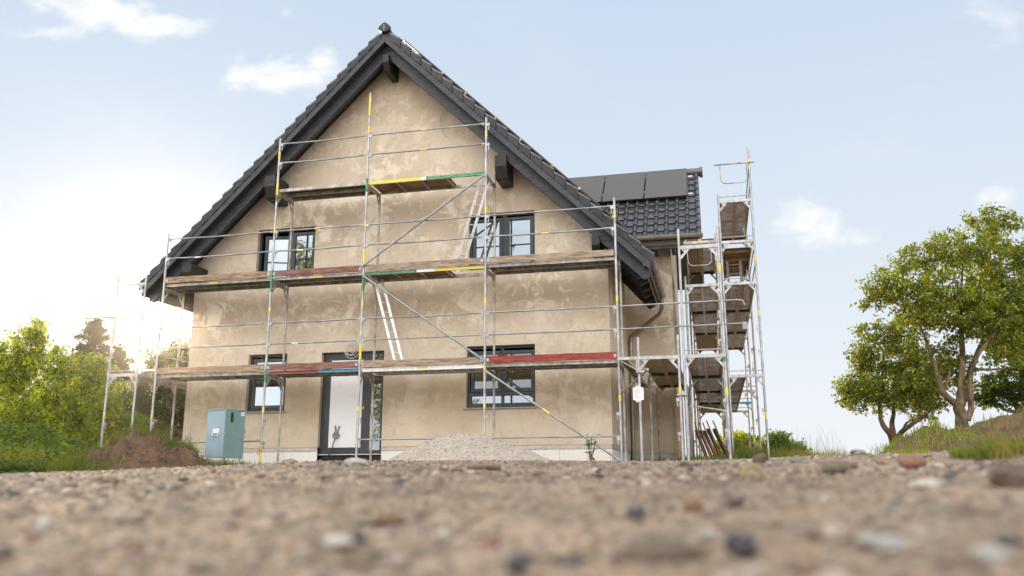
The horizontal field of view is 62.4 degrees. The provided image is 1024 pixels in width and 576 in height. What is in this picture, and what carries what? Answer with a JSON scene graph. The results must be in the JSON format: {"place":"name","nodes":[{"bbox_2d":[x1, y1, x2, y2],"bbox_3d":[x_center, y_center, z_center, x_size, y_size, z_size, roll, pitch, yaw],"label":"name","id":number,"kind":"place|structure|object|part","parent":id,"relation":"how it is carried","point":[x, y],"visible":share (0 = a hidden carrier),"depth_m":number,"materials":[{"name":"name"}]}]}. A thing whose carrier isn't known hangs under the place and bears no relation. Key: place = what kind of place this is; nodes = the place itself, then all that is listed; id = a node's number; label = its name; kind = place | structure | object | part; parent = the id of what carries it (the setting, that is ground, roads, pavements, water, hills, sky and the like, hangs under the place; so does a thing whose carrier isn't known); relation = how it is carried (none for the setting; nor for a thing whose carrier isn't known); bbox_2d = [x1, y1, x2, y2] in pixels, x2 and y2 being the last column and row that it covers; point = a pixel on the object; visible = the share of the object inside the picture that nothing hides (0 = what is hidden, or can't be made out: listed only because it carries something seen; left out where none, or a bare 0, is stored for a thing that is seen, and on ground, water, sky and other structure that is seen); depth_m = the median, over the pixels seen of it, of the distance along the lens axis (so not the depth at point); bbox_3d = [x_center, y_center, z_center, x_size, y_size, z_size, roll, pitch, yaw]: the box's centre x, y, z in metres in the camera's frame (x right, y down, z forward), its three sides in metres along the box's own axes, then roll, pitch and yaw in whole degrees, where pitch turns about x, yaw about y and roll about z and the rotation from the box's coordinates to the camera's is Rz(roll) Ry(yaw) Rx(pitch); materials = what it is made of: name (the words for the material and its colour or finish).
{"place":"outdoors","nodes":[
{"label":"outdoors","id":0,"kind":"place"},
{"bbox_2d":[0,452,1023,575],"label":"ground","id":1,"kind":"structure","parent":0,"point":[194,539],"depth_m":1.65,"materials":[{"name":"gravel"}]},
{"bbox_2d":[35,517,53,530],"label":"stone","id":2,"kind":"object","parent":1,"relation":"on","point":[44,523],"visible":0.89,"depth_m":1.65,"materials":[{"name":"white stone"}]},
{"bbox_2d":[0,314,132,447],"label":"maple bush","id":3,"kind":"object","parent":1,"relation":"on","point":[75,374],"visible":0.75,"depth_m":21.29,"materials":[{"name":"green plant"}]},
{"bbox_2d":[75,423,118,447],"bbox_3d":[-12.555,4.402,23.408,4.458,1.849,2.370,-3,-13,13],"label":"shrub","id":4,"kind":"object","parent":1,"relation":"on","point":[79,442],"visible":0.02,"depth_m":22.58,"materials":[{"name":"green plant"}]},
{"bbox_2d":[47,319,155,421],"bbox_3d":[-12.961,3.202,27.093,3.697,4.727,3.464,4,-13,-16],"label":"conifer","id":5,"kind":"object","parent":1,"relation":"on","point":[94,333],"visible":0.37,"depth_m":27.30,"materials":[{"name":"green plant"}]},
{"bbox_2d":[102,476,119,484],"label":"stone","id":6,"kind":"object","parent":1,"relation":"on","point":[110,480],"visible":0.89,"depth_m":3.54,"materials":[{"name":"beige stone"}]},
{"bbox_2d":[112,509,125,520],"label":"stone","id":7,"kind":"object","parent":1,"relation":"on","point":[119,515],"visible":0.98,"depth_m":1.81,"materials":[{"name":"beige stone"}]},
{"bbox_2d":[106,341,135,411],"bbox_3d":[-13.263,3.860,28.987,2.870,4.197,2.707,-12,-18,42],"label":"conifer","id":8,"kind":"object","parent":1,"relation":"on","point":[119,355],"visible":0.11,"depth_m":29.37,"materials":[{"name":"green plant"}]},
{"bbox_2d":[97,407,149,437],"bbox_3d":[-10.600,4.206,23.020,1.803,1.987,1.384,-3,-13,13],"label":"shrub","id":9,"kind":"object","parent":1,"relation":"on","point":[137,421],"visible":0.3,"depth_m":22.89,"materials":[{"name":"green plant"}]},
{"bbox_2d":[126,540,144,554],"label":"stone","id":10,"kind":"object","parent":1,"relation":"on","point":[136,546],"visible":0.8,"depth_m":1.27,"materials":[{"name":"brown stone"}]},
{"bbox_2d":[85,274,189,447],"bbox_3d":[-7.840,2.424,21.288,1.865,4.174,6.324,-3,-13,13],"label":"scaffold","id":11,"kind":"object","parent":1,"relation":"on","point":[114,373],"visible":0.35,"depth_m":18.56,"materials":[{"name":"metal"}]},
{"bbox_2d":[80,430,213,469],"bbox_3d":[-6.767,3.140,15.579,3.375,0.999,3.250,-3,-13,13],"label":"dirt mound","id":12,"kind":"object","parent":1,"relation":"on","point":[138,442],"visible":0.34,"depth_m":15.01,"materials":[{"name":"brown soil"}]},
{"bbox_2d":[85,431,210,469],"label":"soil crumbs","id":13,"kind":"object","parent":12,"relation":"on","point":[157,448],"visible":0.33,"depth_m":14.98,"materials":[{"name":"brown soil"}]},
{"bbox_2d":[125,333,190,440],"bbox_3d":[-11.706,3.978,28.631,3.246,4.915,2.507,-3,-13,13],"label":"chestnut tree","id":14,"kind":"object","parent":1,"relation":"on","point":[163,402],"visible":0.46,"depth_m":28.22,"materials":[{"name":"green plant"}]},
{"bbox_2d":[141,418,182,440],"bbox_3d":[-9.427,4.336,22.851,1.279,1.614,1.031,-3,-13,13],"label":"shrub","id":15,"kind":"object","parent":1,"relation":"on","point":[178,433],"visible":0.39,"depth_m":22.80,"materials":[{"name":"green plant"}]},
{"bbox_2d":[160,467,172,474],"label":"stone","id":16,"kind":"object","parent":1,"relation":"on","point":[166,470],"visible":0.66,"depth_m":4.24,"materials":[{"name":"beige stone"}]},
{"bbox_2d":[185,428,191,443],"bbox_3d":[-6.216,3.039,16.199,0.129,0.691,0.056,-3,-13,13],"label":"steel stake","id":17,"kind":"object","parent":1,"relation":"on","point":[189,435],"visible":0.46,"depth_m":16.23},
{"bbox_2d":[204,408,246,463],"bbox_3d":[-5.676,2.965,16.697,0.537,1.104,0.580,-7,-15,29],"label":"electrical cabinet","id":18,"kind":"object","parent":1,"relation":"on","point":[225,430],"visible":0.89,"depth_m":16.54,"materials":[{"name":"metal"}]},
{"bbox_3d":[-5.449,2.881,16.608,0.033,0.918,0.541,-7,-15,27],"label":"door","id":19,"kind":"part","parent":18,"relation":"part of","materials":[{"name":"teal paint"}]},
{"bbox_2d":[281,459,298,462],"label":"stone","id":20,"kind":"object","parent":1,"relation":"on","point":[291,460],"visible":0.59,"depth_m":7.50,"materials":[{"name":"white stone"}]},
{"bbox_2d":[321,534,353,548],"bbox_3d":[-0.274,0.397,1.322,0.049,0.022,0.038,-3,-13,13],"label":"stone","id":21,"kind":"object","parent":1,"relation":"on","point":[338,541],"visible":1,"depth_m":1.31,"materials":[{"name":"white stone"}]},
{"bbox_2d":[344,458,368,465],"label":"stone","id":22,"kind":"object","parent":1,"relation":"on","point":[354,461],"visible":0.85,"depth_m":5.54,"materials":[{"name":"white stone"}]},
{"bbox_2d":[352,530,365,541],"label":"stone","id":23,"kind":"object","parent":1,"relation":"on","point":[358,535],"visible":0.95,"depth_m":1.38,"materials":[{"name":"grey stone"}]},
{"bbox_2d":[371,515,404,523],"bbox_3d":[-0.242,0.451,1.648,0.063,0.016,0.044,0,-13,0],"label":"wood chip","id":24,"kind":"object","parent":1,"relation":"on","point":[382,519],"visible":1,"depth_m":1.63,"materials":[{"name":"brown wood"}]},
{"bbox_2d":[394,482,404,486],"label":"stone","id":25,"kind":"object","parent":1,"relation":"on","point":[399,484],"visible":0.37,"depth_m":2.53,"materials":[{"name":"grey stone"}]},
{"bbox_2d":[138,22,703,464],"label":"house","id":26,"kind":"structure","parent":1,"relation":"on","point":[406,86],"depth_m":18.46,"materials":[{"name":"paint"}]},
{"bbox_2d":[246,354,286,413],"bbox_3d":[-5.344,2.183,18.779,1.020,1.760,0.605,-3,-13,13],"label":"window","id":27,"kind":"structure","parent":26,"relation":"in","point":[272,395],"depth_m":18.63,"materials":[{"name":"clear glass"}]},
{"bbox_2d":[258,227,315,278],"bbox_3d":[-5.055,-0.635,19.423,1.430,1.750,0.474,-3,-13,13],"label":"window","id":28,"kind":"structure","parent":26,"relation":"in","point":[301,239],"depth_m":19.33,"materials":[{"name":"clear glass"}]},
{"bbox_2d":[321,426,340,459],"bbox_3d":[-3.908,3.296,17.830,0.531,0.793,0.139,9,-15,-33],"label":"power cable","id":29,"kind":"object","parent":26,"relation":"attached to","point":[335,434],"visible":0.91,"depth_m":17.96,"materials":[{"name":"black rubber"}]},
{"bbox_2d":[318,351,383,460],"bbox_3d":[-3.393,2.660,18.094,1.445,2.570,0.270,-3,-13,13],"label":"door","id":30,"kind":"structure","parent":26,"relation":"in","point":[339,393],"depth_m":18.04,"materials":[{"name":"white"}]},
{"bbox_2d":[344,332,358,358],"bbox_3d":[-3.426,1.228,18.207,0.358,0.602,0.091,-3,-13,13],"label":"cable coil","id":31,"kind":"object","parent":26,"relation":"hanging from","point":[351,349],"visible":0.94,"depth_m":18.16,"materials":[{"name":"grey plastic"}]},
{"bbox_2d":[403,40,454,85],"bbox_3d":[-1.815,-5.165,20.169,1.279,1.261,1.124,-3,-13,13],"label":"solar panel","id":32,"kind":"object","parent":26,"relation":"attached to","point":[427,60],"visible":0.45,"depth_m":19.71,"materials":[{"name":"black glass"}]},
{"bbox_2d":[454,83,509,132],"bbox_3d":[-0.574,-4.008,19.599,1.279,1.261,1.124,-3,-13,13],"label":"solar panel","id":33,"kind":"object","parent":26,"relation":"attached to","point":[483,107],"visible":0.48,"depth_m":19.15,"materials":[{"name":"black glass"}]},
{"bbox_2d":[463,345,536,409],"bbox_3d":[-0.187,1.909,17.578,1.535,1.775,0.605,-3,-13,13],"label":"window","id":34,"kind":"structure","parent":26,"relation":"in","point":[523,381],"depth_m":17.41,"materials":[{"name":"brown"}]},
{"bbox_2d":[470,213,534,269],"bbox_3d":[-0.148,-0.897,18.280,1.450,1.740,0.474,-3,-13,13],"label":"window","id":35,"kind":"structure","parent":26,"relation":"in","point":[515,223],"depth_m":18.10,"materials":[{"name":"clear glass"}]},
{"bbox_2d":[508,128,566,180],"bbox_3d":[0.668,-2.851,19.030,1.279,1.261,1.124,-3,-13,13],"label":"solar panel","id":36,"kind":"object","parent":26,"relation":"attached to","point":[521,140],"visible":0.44,"depth_m":18.59,"materials":[{"name":"black glass"}]},
{"bbox_2d":[569,175,605,202],"bbox_3d":[1.939,-2.663,22.988,1.120,1.190,1.208,-3,-13,13],"label":"solar panel","id":37,"kind":"object","parent":26,"relation":"attached to","point":[592,187],"visible":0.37,"depth_m":23.16,"materials":[{"name":"black glass"}]},
{"bbox_2d":[566,177,627,230],"bbox_3d":[1.910,-1.694,18.461,1.279,1.261,1.124,-3,-13,13],"label":"solar panel","id":38,"kind":"object","parent":26,"relation":"attached to","point":[580,190],"visible":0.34,"depth_m":18.03,"materials":[{"name":"black glass"}]},
{"bbox_2d":[602,172,645,202],"bbox_3d":[3.021,-2.721,22.736,1.102,1.190,1.208,-3,-13,13],"label":"solar panel","id":39,"kind":"object","parent":26,"relation":"attached to","point":[625,187],"visible":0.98,"depth_m":22.67,"materials":[{"name":"black glass"}]},
{"bbox_2d":[644,168,687,198],"bbox_3d":[4.100,-2.780,22.485,1.115,1.190,1.208,-3,-13,13],"label":"solar panel","id":40,"kind":"object","parent":26,"relation":"attached to","point":[666,183],"visible":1,"depth_m":22.42,"materials":[{"name":"black glass"}]},
{"bbox_2d":[149,93,747,462],"bbox_3d":[-1.614,-0.380,17.501,12.335,7.914,0.868,-3,-13,13],"label":"scaffold","id":41,"kind":"object","parent":1,"relation":"on","point":[425,272],"visible":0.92,"depth_m":17.44,"materials":[{"name":"metal"}]},
{"bbox_2d":[451,468,463,472],"bbox_3d":[-0.259,0.866,4.001,0.061,0.025,0.042,0,-13,0],"label":"wood chip","id":42,"kind":"object","parent":1,"relation":"on","point":[457,470],"visible":0.68,"depth_m":3.98,"materials":[{"name":"brown wood"}]},
{"bbox_2d":[391,433,547,460],"bbox_3d":[-0.832,2.869,14.766,3.800,0.656,3.125,-3,-13,13],"label":"gravel heap","id":43,"kind":"object","parent":1,"relation":"on","point":[473,455],"visible":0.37,"depth_m":14.01,"materials":[{"name":"beige gravel"}]},
{"bbox_2d":[388,433,549,459],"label":"gravel grains","id":44,"kind":"object","parent":43,"relation":"on","point":[458,440],"visible":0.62,"depth_m":14.15},
{"bbox_2d":[466,465,500,469],"bbox_3d":[-0.150,0.947,4.446,0.181,0.032,0.132,0,-13,-1],"label":"wood chip","id":45,"kind":"object","parent":1,"relation":"on","point":[481,467],"visible":0.82,"depth_m":4.39,"materials":[{"name":"brown wood"}]},
{"bbox_2d":[479,537,500,548],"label":"stone","id":46,"kind":"object","parent":1,"relation":"on","point":[491,542],"visible":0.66,"depth_m":1.26,"materials":[{"name":"stone"}]},
{"bbox_2d":[0,467,1023,575],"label":"pebbles","id":47,"kind":"object","parent":1,"relation":"on","point":[569,562],"visible":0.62,"depth_m":1.34,"materials":[{"name":"grey stone"}]},
{"bbox_2d":[505,552,529,574],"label":"stone","id":48,"kind":"object","parent":1,"relation":"on","point":[516,563],"visible":1,"depth_m":1.09,"materials":[{"name":"grey stone"}]},
{"bbox_2d":[583,434,601,460],"bbox_3d":[1.444,2.886,15.145,0.331,0.535,0.209,-11,-17,39],"label":"weed plant","id":49,"kind":"object","parent":1,"relation":"on","point":[590,452],"visible":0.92,"depth_m":15.14,"materials":[{"name":"green plant"}]},
{"bbox_2d":[625,505,645,517],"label":"stone","id":50,"kind":"object","parent":1,"relation":"on","point":[636,511],"visible":1,"depth_m":1.74,"materials":[{"name":"grey stone"}]},
{"bbox_2d":[617,535,704,562],"bbox_3d":[0.201,0.361,1.144,0.119,0.050,0.080,3,-13,-14],"label":"stone","id":51,"kind":"object","parent":1,"relation":"on","point":[655,549],"visible":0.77,"depth_m":1.12,"materials":[{"name":"brown stone"}]},
{"bbox_2d":[674,388,678,457],"bbox_3d":[3.867,3.140,19.844,0.055,2.200,0.030,-3,-13,13],"label":"timber lath","id":52,"kind":"object","parent":1,"relation":"on","point":[676,420],"visible":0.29,"depth_m":19.83,"materials":[{"name":"brown wood"}]},
{"bbox_2d":[617,146,769,460],"bbox_3d":[4.747,1.023,21.526,2.890,7.084,13.031,-3,-13,13],"label":"scaffold","id":53,"kind":"object","parent":1,"relation":"on","point":[731,262],"visible":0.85,"depth_m":18.94,"materials":[{"name":"metal"}]},
{"bbox_2d":[633,385,643,401],"bbox_3d":[2.267,1.899,15.170,0.189,0.300,0.017,-3,-13,13],"label":"inspection tag","id":54,"kind":"object","parent":53,"relation":"attached to","point":[638,393],"visible":1,"depth_m":15.17,"materials":[{"name":"white paper"}]},
{"bbox_2d":[683,498,703,512],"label":"stone","id":55,"kind":"object","parent":1,"relation":"on","point":[693,504],"visible":0.77,"depth_m":1.78,"materials":[{"name":"brown stone"}]},
{"bbox_2d":[694,422,706,456],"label":"formwork panel","id":56,"kind":"object","parent":1,"relation":"on","point":[700,442],"visible":0.64,"depth_m":17.14,"materials":[{"name":"brown wood"}]},
{"bbox_2d":[698,422,711,456],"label":"formwork panel","id":57,"kind":"object","parent":1,"relation":"on","point":[705,442],"visible":0.61,"depth_m":17.17,"materials":[{"name":"brown wood"}]},
{"bbox_2d":[702,422,717,456],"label":"formwork panel","id":58,"kind":"object","parent":1,"relation":"on","point":[705,433],"visible":0.64,"depth_m":17.21,"materials":[{"name":"brown wood"}]},
{"bbox_2d":[706,420,723,459],"bbox_3d":[4.298,3.283,17.738,0.385,0.920,1.200,-3,-13,13],"label":"formwork panel","id":59,"kind":"object","parent":1,"relation":"on","point":[713,440],"visible":0.61,"depth_m":17.25,"materials":[{"name":"brown wood"}]},
{"bbox_2d":[712,420,728,457],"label":"formwork panel","id":60,"kind":"object","parent":1,"relation":"on","point":[719,439],"visible":0.64,"depth_m":17.28,"materials":[{"name":"brown wood"}]},
{"bbox_2d":[707,429,758,456],"bbox_3d":[8.595,6.231,32.152,2.298,1.768,1.678,-3,-13,13],"label":"shrub","id":61,"kind":"object","parent":1,"relation":"on","point":[739,435],"visible":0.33,"depth_m":31.80,"materials":[{"name":"green plant"}]},
{"bbox_2d":[723,493,744,505],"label":"stone","id":62,"kind":"object","parent":1,"relation":"on","point":[732,499],"visible":1,"depth_m":1.98,"materials":[{"name":"grey stone"}]},
{"bbox_2d":[723,532,758,557],"bbox_3d":[0.329,0.369,1.215,0.049,0.036,0.034,0,-13,1],"label":"stone","id":63,"kind":"object","parent":1,"relation":"on","point":[736,544],"visible":1,"depth_m":1.20,"materials":[{"name":"grey stone"}]},
{"bbox_2d":[740,463,763,479],"bbox_3d":[0.812,0.625,2.865,0.086,0.064,0.016,0,-13,0],"label":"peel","id":64,"kind":"object","parent":1,"relation":"on","point":[748,466],"visible":0.85,"depth_m":2.86,"materials":[{"name":"yellow food"}]},
{"bbox_2d":[752,453,768,463],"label":"stone","id":65,"kind":"object","parent":1,"relation":"on","point":[760,458],"visible":0.66,"depth_m":5.26,"materials":[{"name":"brown stone"}]},
{"bbox_2d":[755,428,812,454],"bbox_3d":[9.565,5.766,29.886,2.294,1.619,1.558,-3,-13,13],"label":"shrub","id":66,"kind":"object","parent":1,"relation":"on","point":[785,437],"visible":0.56,"depth_m":29.63,"materials":[{"name":"green plant"}]},
{"bbox_2d":[788,457,804,462],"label":"stone","id":67,"kind":"object","parent":1,"relation":"on","point":[792,460],"visible":0.62,"depth_m":4.89,"materials":[{"name":"grey stone"}]},
{"bbox_2d":[821,460,858,474],"bbox_3d":[1.266,0.695,3.259,0.143,0.062,0.101,-3,-13,13],"label":"stone","id":68,"kind":"object","parent":1,"relation":"on","point":[833,467],"visible":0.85,"depth_m":3.23,"materials":[{"name":"grey stone"}]},
{"bbox_2d":[850,449,867,454],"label":"stone","id":69,"kind":"object","parent":1,"relation":"on","point":[857,451],"visible":0.78,"depth_m":9.14,"materials":[{"name":"white stone"}]},
{"bbox_2d":[858,535,907,552],"bbox_3d":[0.520,0.359,1.182,0.067,0.027,0.044,-3,-13,13],"label":"stone","id":70,"kind":"object","parent":1,"relation":"on","point":[881,543],"visible":0.92,"depth_m":1.17,"materials":[{"name":"white stone"}]},
{"bbox_2d":[830,314,956,441],"bbox_3d":[10.713,2.860,23.137,3.608,4.285,2.684,7,-15,-29],"label":"plane tree","id":71,"kind":"object","parent":1,"relation":"on","point":[854,390],"visible":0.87,"depth_m":22.84,"materials":[{"name":"green plant"}]},
{"bbox_2d":[896,454,926,469],"bbox_3d":[1.692,0.736,3.573,0.120,0.065,0.086,-3,-13,13],"label":"stone","id":72,"kind":"object","parent":1,"relation":"on","point":[911,461],"visible":0.93,"depth_m":3.55,"materials":[{"name":"stone"}]},
{"bbox_2d":[908,478,945,488],"bbox_3d":[1.057,0.504,2.153,0.095,0.037,0.076,-3,-13,13],"label":"stone","id":73,"kind":"object","parent":1,"relation":"on","point":[927,483],"visible":0.75,"depth_m":2.13,"materials":[{"name":"white stone"}]},
{"bbox_2d":[849,202,1023,430],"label":"plane tree","id":74,"kind":"object","parent":1,"relation":"on","point":[988,307],"visible":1,"depth_m":20.96,"materials":[{"name":"green plant"}]},
{"bbox_2d":[955,317,1023,413],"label":"plane tree","id":75,"kind":"object","parent":1,"relation":"on","point":[1004,390],"visible":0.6,"depth_m":22.66,"materials":[{"name":"green plant"}]},
{"bbox_2d":[977,544,1010,562],"bbox_3d":[0.593,0.330,1.040,0.038,0.028,0.024,-3,-13,13],"label":"stone","id":76,"kind":"object","parent":1,"relation":"on","point":[991,553],"visible":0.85,"depth_m":1.03,"materials":[{"name":"white stone"}]},
{"bbox_2d":[966,411,1023,443],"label":"dirt mound","id":77,"kind":"object","parent":1,"relation":"on","point":[1012,418],"visible":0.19,"depth_m":11.36,"materials":[{"name":"brown soil"}]},
{"bbox_2d":[987,463,1023,488],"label":"stone","id":78,"kind":"object","parent":1,"relation":"on","point":[1007,475],"visible":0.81,"depth_m":1.99,"materials":[{"name":"grey stone"}]},
{"bbox_2d":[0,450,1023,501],"bbox_3d":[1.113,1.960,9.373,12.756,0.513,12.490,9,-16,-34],"label":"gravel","id":79,"kind":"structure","parent":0,"point":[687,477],"depth_m":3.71,"materials":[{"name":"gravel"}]},
{"bbox_2d":[0,0,1023,459],"label":"sky","id":80,"kind":"structure","parent":0,"point":[868,127],"materials":[{"name":"blue"}]},
{"bbox_2d":[631,425,851,460],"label":"grass","id":81,"kind":"structure","parent":0,"point":[738,453],"depth_m":18.02,"materials":[{"name":"green plant"}]},
{"bbox_2d":[870,407,1023,459],"bbox_3d":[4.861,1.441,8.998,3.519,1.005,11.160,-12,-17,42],"label":"grass","id":82,"kind":"structure","parent":0,"point":[996,449],"depth_m":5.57,"materials":[{"name":"green plant"}]},
{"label":"earth bank","id":83,"kind":"structure","parent":0,"visible":0},
{"bbox_2d":[0,429,76,471],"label":"grass","id":84,"kind":"structure","parent":83,"relation":"on","point":[6,458],"depth_m":15.77,"materials":[{"name":"green plant"}]},
{"bbox_2d":[0,399,122,472],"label":"weeds","id":85,"kind":"object","parent":83,"relation":"on","point":[70,447],"visible":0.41,"depth_m":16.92,"materials":[{"name":"green plant"}]},
{"bbox_2d":[10,422,274,471],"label":"grass","id":86,"kind":"structure","parent":83,"relation":"on","point":[77,464],"depth_m":15.21,"materials":[{"name":"green plant"}]}
]}

